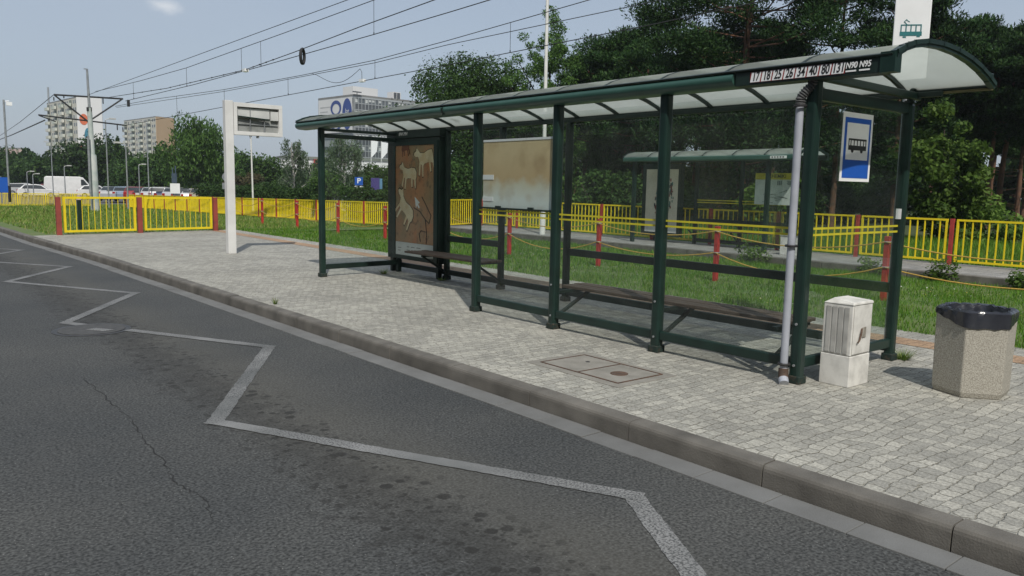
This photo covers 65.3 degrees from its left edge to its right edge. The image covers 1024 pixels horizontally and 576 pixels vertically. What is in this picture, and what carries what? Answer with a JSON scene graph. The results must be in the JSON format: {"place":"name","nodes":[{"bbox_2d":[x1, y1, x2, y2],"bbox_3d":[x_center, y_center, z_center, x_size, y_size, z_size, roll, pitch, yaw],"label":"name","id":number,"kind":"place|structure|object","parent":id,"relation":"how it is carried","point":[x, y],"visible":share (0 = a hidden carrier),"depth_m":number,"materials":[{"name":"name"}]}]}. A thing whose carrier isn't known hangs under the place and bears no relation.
{"place":"outdoors","nodes":[
{"label":"outdoors","id":0,"kind":"place"},
{"bbox_2d":[44,87,103,154],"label":"apartment block","id":1,"kind":"structure","parent":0,"point":[60,129],"depth_m":299.25,"materials":[{"name":"white concrete"}]},
{"bbox_2d":[122,116,174,158],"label":"apartment block","id":2,"kind":"structure","parent":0,"point":[134,136],"depth_m":388.01,"materials":[{"name":"beige concrete"}]},
{"bbox_2d":[0,203,382,233],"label":"verge grass","id":3,"kind":"structure","parent":0,"point":[42,214],"depth_m":34.15,"materials":[{"name":"green plant"}]},
{"bbox_2d":[0,192,382,220],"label":"car park","id":4,"kind":"structure","parent":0,"point":[112,201],"depth_m":81.44,"materials":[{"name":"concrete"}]},
{"bbox_2d":[11,155,59,184],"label":"broadleaf tree","id":5,"kind":"object","parent":4,"relation":"on","point":[35,165],"visible":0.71,"depth_m":126.03,"materials":[{"name":"green plant"}]},
{"bbox_2d":[17,184,58,197],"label":"parked car","id":6,"kind":"object","parent":4,"relation":"on","point":[38,188],"visible":0.66,"depth_m":88.16,"materials":[{"name":"paint"}]},
{"bbox_2d":[36,150,78,176],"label":"broadleaf tree","id":7,"kind":"object","parent":4,"relation":"on","point":[45,157],"visible":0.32,"depth_m":127.55,"materials":[{"name":"green plant"}]},
{"bbox_2d":[44,176,88,196],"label":"parked van","id":8,"kind":"object","parent":4,"relation":"on","point":[74,185],"visible":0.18,"depth_m":92.91,"materials":[{"name":"paint"}]},
{"bbox_2d":[46,129,132,186],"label":"broadleaf tree","id":9,"kind":"object","parent":4,"relation":"on","point":[77,154],"visible":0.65,"depth_m":120.02,"materials":[{"name":"green plant"}]},
{"bbox_2d":[103,135,128,185],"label":"spruce tree","id":10,"kind":"object","parent":4,"relation":"on","point":[117,152],"visible":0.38,"depth_m":116.65,"materials":[{"name":"green plant"}]},
{"bbox_2d":[110,151,158,186],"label":"broadleaf tree","id":11,"kind":"object","parent":4,"relation":"on","point":[133,162],"visible":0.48,"depth_m":106.18,"materials":[{"name":"green plant"}]},
{"bbox_2d":[141,140,185,187],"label":"broadleaf tree","id":12,"kind":"object","parent":4,"relation":"on","point":[153,176],"visible":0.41,"depth_m":96.68,"materials":[{"name":"green plant"}]},
{"bbox_2d":[153,109,245,187],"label":"weeping tree","id":13,"kind":"object","parent":4,"relation":"on","point":[192,164],"visible":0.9,"depth_m":87.20,"materials":[{"name":"green plant"}]},
{"bbox_2d":[210,152,252,184],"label":"broadleaf tree","id":14,"kind":"object","parent":4,"relation":"on","point":[244,158],"visible":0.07,"depth_m":102.30,"materials":[{"name":"green plant"}]},
{"bbox_2d":[222,172,264,187],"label":"shrub","id":15,"kind":"object","parent":4,"relation":"on","point":[246,179],"visible":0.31,"depth_m":85.95,"materials":[{"name":"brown plant"}]},
{"bbox_2d":[234,149,270,177],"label":"broadleaf tree","id":16,"kind":"object","parent":4,"relation":"on","point":[254,161],"visible":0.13,"depth_m":103.96,"materials":[{"name":"green plant"}]},
{"bbox_2d":[192,182,315,214],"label":"clipped hedge","id":17,"kind":"object","parent":4,"relation":"on","point":[260,191],"visible":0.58,"depth_m":63.14,"materials":[{"name":"green plant"}]},
{"bbox_2d":[249,155,288,185],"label":"broadleaf tree","id":18,"kind":"object","parent":4,"relation":"on","point":[269,173],"visible":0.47,"depth_m":103.22,"materials":[{"name":"green plant"}]},
{"bbox_2d":[278,137,309,188],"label":"birch tree","id":19,"kind":"object","parent":4,"relation":"on","point":[298,155],"visible":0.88,"depth_m":74.16,"materials":[{"name":"green plant"}]},
{"bbox_2d":[306,164,348,209],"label":"shrub","id":20,"kind":"object","parent":4,"relation":"on","point":[332,189],"visible":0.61,"depth_m":70.59,"materials":[{"name":"green plant"}]},
{"bbox_2d":[315,134,365,190],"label":"birch tree","id":21,"kind":"object","parent":4,"relation":"on","point":[343,159],"visible":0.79,"depth_m":78.80,"materials":[{"name":"green plant"}]},
{"bbox_2d":[359,162,387,189],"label":"shrub","id":22,"kind":"object","parent":4,"relation":"on","point":[377,171],"visible":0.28,"depth_m":83.68,"materials":[{"name":"green plant"}]},
{"bbox_2d":[318,86,419,158],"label":"office building","id":23,"kind":"structure","parent":0,"point":[353,99],"depth_m":209.21,"materials":[{"name":"white glass"}]},
{"bbox_2d":[354,97,413,109],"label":"ribbon window","id":24,"kind":"structure","parent":23,"relation":"in","point":[357,100],"depth_m":209.29,"materials":[{"name":"grey glass"}]},
{"bbox_2d":[0,235,958,575],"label":"road","id":25,"kind":"structure","parent":0,"point":[88,487],"depth_m":4.90,"materials":[{"name":"grey asphalt"}]},
{"bbox_2d":[51,323,130,336],"bbox_3d":[-4.971,0.504,9.459,0.840,0.044,0.840,-5,9,-39],"label":"manhole cover","id":26,"kind":"object","parent":25,"relation":"on","point":[83,330],"visible":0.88,"depth_m":9.40,"materials":[{"name":"metal"}]},
{"bbox_2d":[0,248,707,575],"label":"road marking","id":27,"kind":"object","parent":25,"relation":"on","point":[675,551],"visible":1,"depth_m":5.25,"materials":[{"name":"paint"}]},
{"bbox_2d":[0,232,1018,575],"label":"gutter","id":28,"kind":"object","parent":25,"relation":"on","point":[950,562],"visible":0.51,"depth_m":5.26,"materials":[{"name":"concrete"}]},
{"bbox_2d":[0,211,1023,348],"bbox_3d":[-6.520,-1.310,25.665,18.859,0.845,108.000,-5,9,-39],"label":"grass verge","id":29,"kind":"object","parent":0,"point":[38,233],"depth_m":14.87,"materials":[{"name":"plant"}]},
{"bbox_2d":[3,100,11,201],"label":"camera pole","id":30,"kind":"object","parent":29,"relation":"on","point":[7,163],"visible":0.98,"depth_m":51.82,"materials":[{"name":"metal"}]},
{"bbox_2d":[0,193,99,205],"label":"fence","id":31,"kind":"object","parent":29,"relation":"on","point":[72,202],"visible":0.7,"depth_m":58.09,"materials":[{"name":"yellow metal"}]},
{"bbox_2d":[76,195,83,229],"bbox_3d":[-13.463,-2.320,24.916,0.178,1.150,0.178,-5,9,-39],"label":"green post","id":32,"kind":"object","parent":29,"relation":"on","point":[79,213],"visible":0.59,"depth_m":24.87,"materials":[{"name":"metal"}]},
{"bbox_2d":[38,68,129,210],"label":"catenary mast","id":33,"kind":"object","parent":29,"relation":"on","point":[93,175],"visible":0.93,"depth_m":45.87,"materials":[{"name":"grey metal"}]},
{"bbox_2d":[89,0,346,94],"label":"overhead wire","id":34,"kind":"object","parent":33,"relation":"attached to","point":[229,43],"visible":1,"depth_m":32.51,"materials":[{"name":"black metal"}]},
{"bbox_2d":[95,0,373,98],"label":"overhead wire","id":35,"kind":"object","parent":33,"relation":"hanging from","point":[241,48],"visible":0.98,"depth_m":33.32,"materials":[{"name":"black metal"}]},
{"bbox_2d":[126,0,488,100],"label":"overhead wire","id":36,"kind":"object","parent":35,"relation":"hanging from","point":[328,47],"visible":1,"depth_m":28.17,"materials":[{"name":"black metal"}]},
{"bbox_2d":[106,0,433,97],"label":"overhead wire","id":37,"kind":"object","parent":33,"relation":"attached to","point":[245,70],"visible":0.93,"depth_m":30.78,"materials":[{"name":"black metal"}]},
{"bbox_2d":[118,0,588,114],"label":"overhead wire","id":38,"kind":"object","parent":33,"relation":"attached to","point":[383,57],"visible":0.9,"depth_m":28.52,"materials":[{"name":"black metal"}]},
{"bbox_2d":[125,0,766,125],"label":"overhead wire","id":39,"kind":"object","parent":38,"relation":"hanging from","point":[362,80],"visible":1,"depth_m":25.41,"materials":[{"name":"black metal"}]},
{"bbox_2d":[116,0,660,107],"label":"overhead wire","id":40,"kind":"object","parent":33,"relation":"attached to","point":[424,50],"visible":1,"depth_m":26.99,"materials":[{"name":"black metal"}]},
{"bbox_2d":[170,166,179,195],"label":"notice sign","id":41,"kind":"object","parent":29,"relation":"on","point":[174,187],"visible":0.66,"depth_m":63.96,"materials":[{"name":"white metal"}]},
{"bbox_2d":[126,194,387,224],"bbox_3d":[-15.865,-4.416,43.438,0.083,1.470,34.306,-5,10,-41],"label":"track fence","id":42,"kind":"object","parent":29,"relation":"on","point":[360,208],"visible":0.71,"depth_m":38.13,"materials":[{"name":"yellow metal"}]},
{"bbox_2d":[507,213,511,254],"bbox_3d":[-0.063,-1.308,19.766,0.126,1.070,0.127,-5,9,-39],"label":"rope post","id":43,"kind":"object","parent":29,"relation":"on","point":[509,229],"visible":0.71,"depth_m":19.74,"materials":[{"name":"metal"}]},
{"bbox_2d":[595,219,601,265],"bbox_3d":[1.885,-0.965,17.380,0.126,1.070,0.127,-5,9,-39],"label":"rope post","id":44,"kind":"object","parent":29,"relation":"on","point":[598,239],"visible":0.71,"depth_m":17.34,"materials":[{"name":"metal"}]},
{"bbox_2d":[712,226,720,280],"bbox_3d":[3.834,-0.621,14.993,0.126,1.070,0.127,-5,9,-39],"label":"rope post","id":45,"kind":"object","parent":29,"relation":"on","point":[716,250],"visible":0.84,"depth_m":14.95,"materials":[{"name":"metal"}]},
{"bbox_2d":[734,241,773,263],"bbox_3d":[6.022,-0.883,19.855,0.959,0.576,1.000,-5,9,-39],"label":"weed","id":46,"kind":"object","parent":29,"relation":"on","point":[749,255],"visible":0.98,"depth_m":19.79,"materials":[{"name":"green plant"}]},
{"bbox_2d":[857,255,889,273],"bbox_3d":[7.989,-0.503,17.650,0.692,0.440,0.743,6,9,32],"label":"weed","id":47,"kind":"object","parent":29,"relation":"on","point":[869,261],"visible":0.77,"depth_m":17.66,"materials":[{"name":"green plant"}]},
{"bbox_2d":[880,236,891,300],"bbox_3d":[5.954,-0.291,12.745,0.126,1.070,0.127,-5,9,-39],"label":"rope post","id":48,"kind":"object","parent":29,"relation":"on","point":[886,261],"visible":0.77,"depth_m":12.70,"materials":[{"name":"metal"}]},
{"bbox_2d":[236,201,1023,261],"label":"rope","id":49,"kind":"object","parent":48,"relation":"attached to","point":[703,233],"visible":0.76,"depth_m":14.67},
{"bbox_2d":[236,210,1023,289],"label":"rope","id":50,"kind":"object","parent":48,"relation":"attached to","point":[707,253],"visible":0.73,"depth_m":14.85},
{"bbox_2d":[920,257,960,282],"bbox_3d":[8.902,-0.370,16.537,0.654,0.548,0.764,1,7,2],"label":"weed","id":51,"kind":"object","parent":29,"relation":"on","point":[940,267],"visible":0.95,"depth_m":16.48,"materials":[{"name":"green plant"}]},
{"bbox_2d":[1005,269,1023,288],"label":"weed","id":52,"kind":"object","parent":29,"relation":"on","point":[1019,281],"visible":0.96,"depth_m":15.30,"materials":[{"name":"green plant"}]},
{"bbox_2d":[0,0,1023,166],"label":"sky","id":53,"kind":"structure","parent":0,"point":[44,44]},
{"bbox_2d":[35,230,1023,535],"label":"pavement","id":54,"kind":"structure","parent":0,"point":[901,428],"depth_m":7.37,"materials":[{"name":"stone"}]},
{"bbox_2d":[55,197,217,234],"bbox_3d":[-11.291,-2.194,24.422,0.165,1.170,4.804,8,10,43],"label":"barrier fence","id":55,"kind":"object","parent":54,"relation":"on","point":[213,205],"visible":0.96,"depth_m":24.27,"materials":[{"name":"yellow metal"}]},
{"bbox_2d":[222,100,282,253],"bbox_3d":[-5.885,-2.506,18.276,1.320,3.400,0.170,-5,9,-39],"label":"information post","id":56,"kind":"object","parent":54,"relation":"on","point":[251,119],"visible":1,"depth_m":17.97,"materials":[{"name":"white metal"}]},
{"bbox_2d":[526,352,676,387],"bbox_3d":[0.798,0.759,7.328,0.750,0.064,1.190,-5,9,-39],"label":"access hatch","id":57,"kind":"object","parent":54,"relation":"in","point":[607,371],"visible":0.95,"depth_m":7.25,"materials":[{"name":"concrete"}]},
{"bbox_2d":[210,230,1023,363],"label":"paving band","id":58,"kind":"object","parent":54,"relation":"on","point":[930,345],"visible":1,"depth_m":14.04,"materials":[{"name":"grey concrete"}]},
{"bbox_2d":[295,38,996,384],"bbox_3d":[0.217,-1.151,10.807,1.992,2.882,10.690,-5,9,-39],"label":"bus shelter","id":59,"kind":"object","parent":54,"relation":"on","point":[521,175],"visible":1,"depth_m":8.84,"materials":[{"name":"green paint"}]},
{"bbox_2d":[819,296,873,387],"bbox_3d":[2.909,0.454,6.930,0.342,0.752,0.299,-5,9,-39],"label":"utility cabinet","id":60,"kind":"object","parent":54,"relation":"on","point":[844,358],"visible":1,"depth_m":6.83,"materials":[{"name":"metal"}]},
{"bbox_2d":[884,0,931,338],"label":"tram stop sign","id":61,"kind":"object","parent":54,"relation":"on","point":[912,20],"visible":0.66,"depth_m":8.02,"materials":[{"name":"metal"}]},
{"bbox_2d":[932,302,1019,399],"bbox_3d":[3.870,0.514,6.702,0.625,0.728,0.594,-5,9,-39],"label":"litter bin","id":62,"kind":"object","parent":54,"relation":"on","point":[974,344],"visible":1,"depth_m":6.49,"materials":[{"name":"concrete"}]},
{"bbox_2d":[450,225,1023,277],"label":"tram platform","id":63,"kind":"structure","parent":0,"point":[1001,272],"depth_m":21.49,"materials":[{"name":"grey concrete"}]},
{"bbox_2d":[450,199,471,224],"bbox_3d":[-1.903,-2.971,31.957,0.102,1.160,2.323,6,9,31],"label":"crossing fence","id":64,"kind":"object","parent":63,"relation":"on","point":[458,223],"visible":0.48,"depth_m":31.71,"materials":[{"name":"yellow metal"}]},
{"bbox_2d":[539,0,548,233],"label":"lamp column","id":65,"kind":"structure","parent":63,"relation":"on","point":[542,223],"depth_m":26.91,"materials":[{"name":"white metal"}]},
{"bbox_2d":[623,148,828,252],"bbox_3d":[5.844,-2.563,22.980,1.470,2.770,6.040,-5,9,-39],"label":"tram shelter","id":66,"kind":"object","parent":63,"relation":"on","point":[772,188],"visible":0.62,"depth_m":23.01,"materials":[{"name":"green paint"}]},
{"bbox_2d":[450,227,1023,288],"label":"platform edge","id":67,"kind":"object","parent":63,"relation":"attached to","point":[993,281],"visible":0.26,"depth_m":20.22,"materials":[{"name":"concrete"}]},
{"bbox_2d":[482,199,1023,266],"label":"platform fence","id":68,"kind":"object","parent":63,"relation":"on","point":[710,214],"visible":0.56,"depth_m":20.67,"materials":[{"name":"yellow metal"}]},
{"bbox_2d":[780,235,797,255],"bbox_3d":[7.314,-1.116,20.687,0.440,0.540,0.640,-5,9,-39],"label":"platform box","id":69,"kind":"object","parent":63,"relation":"on","point":[783,241],"visible":0.18,"depth_m":20.69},
{"bbox_2d":[459,206,1023,268],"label":"wood floor","id":70,"kind":"structure","parent":0,"point":[913,230],"depth_m":39.93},
{"bbox_2d":[338,185,471,224],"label":"clipped hedge","id":71,"kind":"object","parent":70,"relation":"on","point":[362,193],"visible":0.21,"depth_m":51.05,"materials":[{"name":"green plant"}]},
{"bbox_2d":[373,45,538,224],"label":"broadleaf tree","id":72,"kind":"object","parent":70,"relation":"on","point":[474,81],"visible":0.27,"depth_m":47.05,"materials":[{"name":"green plant"}]},
{"bbox_2d":[450,154,494,225],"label":"shrub","id":73,"kind":"object","parent":70,"relation":"on","point":[465,180],"visible":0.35,"depth_m":40.51,"materials":[{"name":"green plant"}]},
{"bbox_2d":[483,127,524,213],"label":"pine tree","id":74,"kind":"object","parent":70,"relation":"on","point":[493,132],"visible":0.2,"depth_m":46.54,"materials":[{"name":"green plant"}]},
{"bbox_2d":[500,5,596,212],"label":"broadleaf tree","id":75,"kind":"object","parent":70,"relation":"on","point":[558,51],"visible":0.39,"depth_m":45.14,"materials":[{"name":"green plant"}]},
{"bbox_2d":[546,169,611,220],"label":"shrub","id":76,"kind":"object","parent":70,"relation":"on","point":[574,197],"visible":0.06,"depth_m":41.09,"materials":[{"name":"green plant"}]},
{"bbox_2d":[563,53,605,182],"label":"pine tree","id":77,"kind":"object","parent":70,"relation":"on","point":[584,168],"visible":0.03,"depth_m":48.70,"materials":[{"name":"green plant"}]},
{"bbox_2d":[572,167,636,221],"bbox_3d":[4.455,-4.309,37.561,3.309,2.826,2.907,6,9,33],"label":"shrub","id":78,"kind":"object","parent":70,"relation":"on","point":[594,180],"visible":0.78,"depth_m":37.16,"materials":[{"name":"green plant"}]},
{"bbox_2d":[552,28,667,178],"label":"pine tree","id":79,"kind":"object","parent":70,"relation":"on","point":[594,151],"visible":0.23,"depth_m":44.36,"materials":[{"name":"green plant"}]},
{"bbox_2d":[579,36,653,172],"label":"pine tree","id":80,"kind":"object","parent":70,"relation":"on","point":[608,46],"visible":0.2,"depth_m":43.55,"materials":[{"name":"green plant"}]},
{"bbox_2d":[590,174,642,222],"bbox_3d":[5.312,-4.215,38.071,3.543,2.517,3.124,7,9,37],"label":"shrub","id":81,"kind":"object","parent":70,"relation":"on","point":[639,187],"visible":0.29,"depth_m":37.26,"materials":[{"name":"green plant"}]},
{"bbox_2d":[594,6,694,122],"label":"pine tree","id":82,"kind":"object","parent":70,"relation":"on","point":[642,30],"visible":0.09,"depth_m":44.22,"materials":[{"name":"green plant"}]},
{"bbox_2d":[684,162,765,225],"bbox_3d":[10.224,-4.553,37.969,4.153,3.442,3.943,6,9,32],"label":"shrub","id":83,"kind":"object","parent":70,"relation":"on","point":[721,187],"visible":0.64,"depth_m":37.31,"materials":[{"name":"green plant"}]},
{"bbox_2d":[453,124,1023,214],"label":"wood","id":84,"kind":"object","parent":70,"relation":"on","point":[1010,179],"visible":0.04,"depth_m":74.10,"materials":[{"name":"green plant"}]},
{"bbox_2d":[620,0,872,226],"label":"pine tree","id":85,"kind":"object","parent":70,"relation":"on","point":[744,129],"visible":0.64,"depth_m":35.45,"materials":[{"name":"green plant"}]},
{"bbox_2d":[730,177,818,230],"bbox_3d":[11.271,-3.256,34.286,3.568,3.291,3.420,5,8,25],"label":"shrub","id":86,"kind":"object","parent":70,"relation":"on","point":[749,193],"visible":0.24,"depth_m":33.88,"materials":[{"name":"green plant"}]},
{"bbox_2d":[732,16,818,171],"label":"pine tree","id":87,"kind":"object","parent":70,"relation":"on","point":[760,31],"visible":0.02,"depth_m":44.02,"materials":[{"name":"green plant"}]},
{"bbox_2d":[761,168,829,222],"bbox_3d":[14.294,-4.548,40.157,3.557,3.037,3.125,7,9,39],"label":"shrub","id":88,"kind":"object","parent":70,"relation":"on","point":[820,201],"visible":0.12,"depth_m":39.42,"materials":[{"name":"green plant"}]},
{"bbox_2d":[773,167,848,219],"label":"shrub","id":89,"kind":"object","parent":70,"relation":"on","point":[828,176],"visible":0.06,"depth_m":45.91,"materials":[{"name":"green plant"}]},
{"bbox_2d":[793,104,840,222],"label":"pine tree","id":90,"kind":"object","parent":70,"relation":"on","point":[824,149],"visible":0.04,"depth_m":42.41,"materials":[{"name":"green plant"}]},
{"bbox_2d":[764,0,893,226],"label":"pine tree","id":91,"kind":"object","parent":70,"relation":"on","point":[837,119],"visible":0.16,"depth_m":37.77,"materials":[{"name":"green plant"}]},
{"bbox_2d":[816,184,860,223],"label":"shrub","id":92,"kind":"object","parent":70,"relation":"on","point":[844,196],"visible":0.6,"depth_m":42.47,"materials":[{"name":"green plant"}]},
{"bbox_2d":[856,175,887,221],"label":"shrub","id":93,"kind":"object","parent":70,"relation":"on","point":[868,186],"visible":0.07,"depth_m":47.33,"materials":[{"name":"green plant"}]},
{"bbox_2d":[859,178,921,222],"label":"shrub","id":94,"kind":"object","parent":70,"relation":"on","point":[880,199],"visible":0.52,"depth_m":45.04,"materials":[{"name":"green plant"}]},
{"bbox_2d":[827,0,991,228],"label":"pine tree","id":95,"kind":"object","parent":70,"relation":"on","point":[883,165],"visible":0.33,"depth_m":37.26,"materials":[{"name":"green plant"}]},
{"bbox_2d":[887,98,996,241],"bbox_3d":[15.594,-3.821,28.800,3.866,5.893,3.141,1,7,-1],"label":"broadleaf tree","id":96,"kind":"object","parent":70,"relation":"on","point":[968,160],"visible":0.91,"depth_m":28.24,"materials":[{"name":"green plant"}]},
{"bbox_2d":[901,12,1023,226],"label":"pine tree","id":97,"kind":"object","parent":70,"relation":"on","point":[965,98],"visible":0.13,"depth_m":38.40,"materials":[{"name":"green plant"}]},
{"bbox_2d":[943,194,1023,243],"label":"shrub","id":98,"kind":"object","parent":70,"relation":"on","point":[997,214],"visible":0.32,"depth_m":28.71,"materials":[{"name":"green plant"}]},
{"bbox_2d":[949,29,1023,228],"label":"pine tree","id":99,"kind":"object","parent":70,"relation":"on","point":[987,128],"visible":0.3,"depth_m":38.46,"materials":[{"name":"green plant"}]},
{"bbox_2d":[978,137,1020,223],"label":"pine tree","id":100,"kind":"object","parent":70,"relation":"on","point":[1012,150],"visible":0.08,"depth_m":46.43,"materials":[{"name":"green plant"}]},
{"bbox_2d":[991,31,1023,119],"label":"pine tree","id":101,"kind":"object","parent":70,"relation":"on","point":[1011,62],"visible":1,"depth_m":36.43,"materials":[{"name":"green plant"}]},
{"bbox_2d":[1000,70,1023,219],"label":"pine tree","id":102,"kind":"object","parent":70,"relation":"on","point":[1019,183],"visible":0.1,"depth_m":41.94,"materials":[{"name":"green plant"}]},
{"label":"ground","id":103,"kind":"structure","parent":0,"visible":0},
{"bbox_2d":[0,147,387,193],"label":"treeline","id":104,"kind":"object","parent":103,"relation":"on","point":[18,157],"visible":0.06,"depth_m":131.97,"materials":[{"name":"green plant"}]},
{"bbox_2d":[272,156,387,175],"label":"pavilion","id":105,"kind":"structure","parent":103,"relation":"on","point":[368,160],"depth_m":169.42,"materials":[{"name":"white glass"}]},
{"bbox_2d":[585,48,706,183],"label":"pine tree","id":106,"kind":"object","parent":103,"relation":"on","point":[639,58],"visible":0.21,"depth_m":42.01,"materials":[{"name":"green plant"}]},
{"bbox_2d":[959,19,1023,229],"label":"pine tree","id":107,"kind":"object","parent":103,"relation":"on","point":[1013,77],"visible":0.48,"depth_m":38.44,"materials":[{"name":"green plant"}]},
{"label":"kerb bed","id":108,"kind":"structure","parent":0,"visible":0},
{"bbox_2d":[0,226,1023,575],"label":"kerb","id":109,"kind":"structure","parent":108,"relation":"on","point":[968,538],"depth_m":5.31,"materials":[{"name":"concrete"}]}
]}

